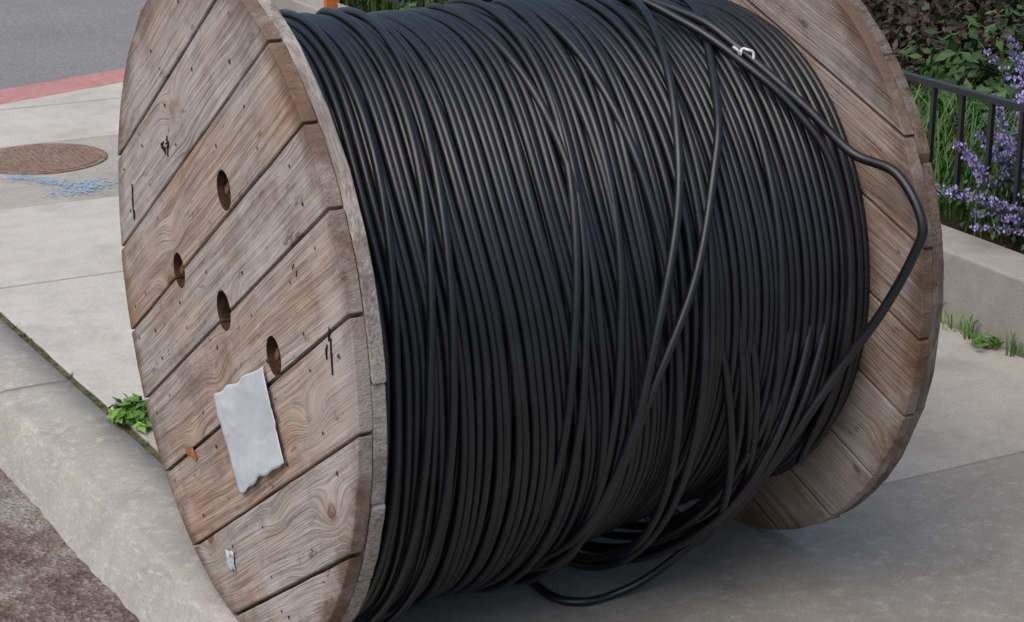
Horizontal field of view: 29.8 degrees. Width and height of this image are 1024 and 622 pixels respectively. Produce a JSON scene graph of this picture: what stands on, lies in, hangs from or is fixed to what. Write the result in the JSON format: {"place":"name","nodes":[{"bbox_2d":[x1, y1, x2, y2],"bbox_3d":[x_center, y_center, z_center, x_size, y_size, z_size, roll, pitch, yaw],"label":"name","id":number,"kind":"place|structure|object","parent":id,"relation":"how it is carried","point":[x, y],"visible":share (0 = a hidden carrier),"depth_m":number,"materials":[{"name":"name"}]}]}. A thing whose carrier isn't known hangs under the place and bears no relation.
{"place":"outdoors","nodes":[
{"label":"outdoors","id":0,"kind":"place"},
{"bbox_2d":[0,0,146,89],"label":"asphalt road","id":1,"kind":"structure","parent":0,"point":[41,41],"depth_m":12.36,"materials":[{"name":"grey asphalt"}]},
{"bbox_2d":[0,468,139,621],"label":"gutter","id":2,"kind":"object","parent":1,"relation":"on","point":[47,574],"depth_m":4.97,"materials":[{"name":"asphalt"}]},
{"bbox_2d":[0,319,245,621],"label":"kerb","id":3,"kind":"structure","parent":1,"relation":"on","point":[85,475],"depth_m":5.24,"materials":[{"name":"concrete"}]},
{"bbox_2d":[0,68,1023,621],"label":"sidewalk","id":4,"kind":"structure","parent":0,"point":[930,528],"depth_m":5.16,"materials":[{"name":"concrete"}]},
{"bbox_2d":[0,143,107,174],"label":"manhole cover","id":5,"kind":"object","parent":4,"relation":"on","point":[44,159],"visible":0.99,"depth_m":8.64,"materials":[{"name":"metal"}]},
{"bbox_2d":[4,173,118,195],"bbox_3d":[-2.163,-0.618,8.449,1.226,0.001,0.448,15,24,38],"label":"utility paint mark","id":6,"kind":"object","parent":4,"relation":"on","point":[75,185],"visible":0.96,"depth_m":8.23,"materials":[{"name":"blue paint"}]},
{"bbox_2d":[0,313,158,460],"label":"joint grass","id":7,"kind":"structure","parent":4,"relation":"on","point":[27,340],"depth_m":6.17,"materials":[{"name":"green plant"}]},
{"bbox_2d":[106,393,151,432],"bbox_3d":[-1.106,0.292,5.597,0.183,0.103,0.127,10,21,27],"label":"kerb weed","id":8,"kind":"object","parent":4,"relation":"on","point":[131,410],"visible":0.98,"depth_m":5.57,"materials":[{"name":"green plant"}]},
{"bbox_2d":[324,0,337,8],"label":"orange marker post","id":9,"kind":"object","parent":4,"relation":"on","point":[331,4],"depth_m":10.52,"materials":[{"name":"paint"}]},
{"bbox_2d":[118,0,943,621],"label":"cable reel","id":10,"kind":"object","parent":4,"relation":"on","point":[428,302],"visible":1,"depth_m":4.06,"materials":[{"name":"black rubber"}]},
{"bbox_2d":[271,0,1023,357],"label":"planter kerb wall","id":11,"kind":"structure","parent":4,"relation":"on","point":[985,284],"depth_m":6.32,"materials":[{"name":"grey concrete"}]},
{"bbox_2d":[942,301,1023,356],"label":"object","id":12,"kind":"object","parent":4,"relation":"on","point":[970,328],"visible":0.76,"depth_m":6.31,"materials":[{"name":"green plant"}]},
{"bbox_2d":[967,332,1004,349],"bbox_3d":[1.461,0.053,6.345,0.114,0.059,0.392,-10,21,-26],"label":"planter base weed","id":13,"kind":"object","parent":4,"relation":"on","point":[976,339],"visible":0.54,"depth_m":6.21,"materials":[{"name":"green plant"}]},
{"bbox_2d":[342,0,1023,253],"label":"planting bed soil","id":14,"kind":"structure","parent":0,"point":[1008,245],"depth_m":6.86,"materials":[{"name":"brown soil"}]},
{"bbox_2d":[338,0,939,25],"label":"boxwood shrubs","id":15,"kind":"object","parent":14,"relation":"on","point":[408,5],"visible":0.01,"depth_m":10.53,"materials":[{"name":"green plant"}]},
{"bbox_2d":[339,0,1023,221],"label":"iron fence","id":16,"kind":"object","parent":14,"relation":"on","point":[935,85],"visible":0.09,"depth_m":6.58,"materials":[{"name":"black metal"}]},
{"bbox_2d":[346,0,1023,243],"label":"grass clumps","id":17,"kind":"object","parent":14,"relation":"on","point":[944,172],"visible":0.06,"depth_m":7.07,"materials":[{"name":"plant"}]},
{"bbox_2d":[351,0,1023,232],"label":"ground cover","id":18,"kind":"object","parent":14,"relation":"on","point":[380,5],"visible":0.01,"depth_m":7.78,"materials":[{"name":"green plant"}]},
{"bbox_2d":[861,0,1023,126],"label":"bronze shrub","id":19,"kind":"object","parent":14,"relation":"on","point":[891,18],"visible":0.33,"depth_m":8.99,"materials":[{"name":"brown plant"}]},
{"bbox_2d":[895,0,1023,129],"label":"dark shrubs","id":20,"kind":"object","parent":14,"relation":"on","point":[967,56],"visible":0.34,"depth_m":8.01,"materials":[{"name":"green plant"}]},
{"bbox_2d":[933,100,1016,194],"bbox_3d":[1.817,-0.652,7.538,2.007,0.428,0.715,17,25,41],"label":"green shrub","id":21,"kind":"object","parent":14,"relation":"on","point":[978,106],"visible":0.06,"depth_m":7.44,"materials":[{"name":"green plant"}]},
{"bbox_2d":[935,33,1023,250],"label":"catmint plant","id":22,"kind":"object","parent":14,"relation":"on","point":[1009,143],"visible":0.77,"depth_m":6.49,"materials":[{"name":"purple plant"}]}
]}

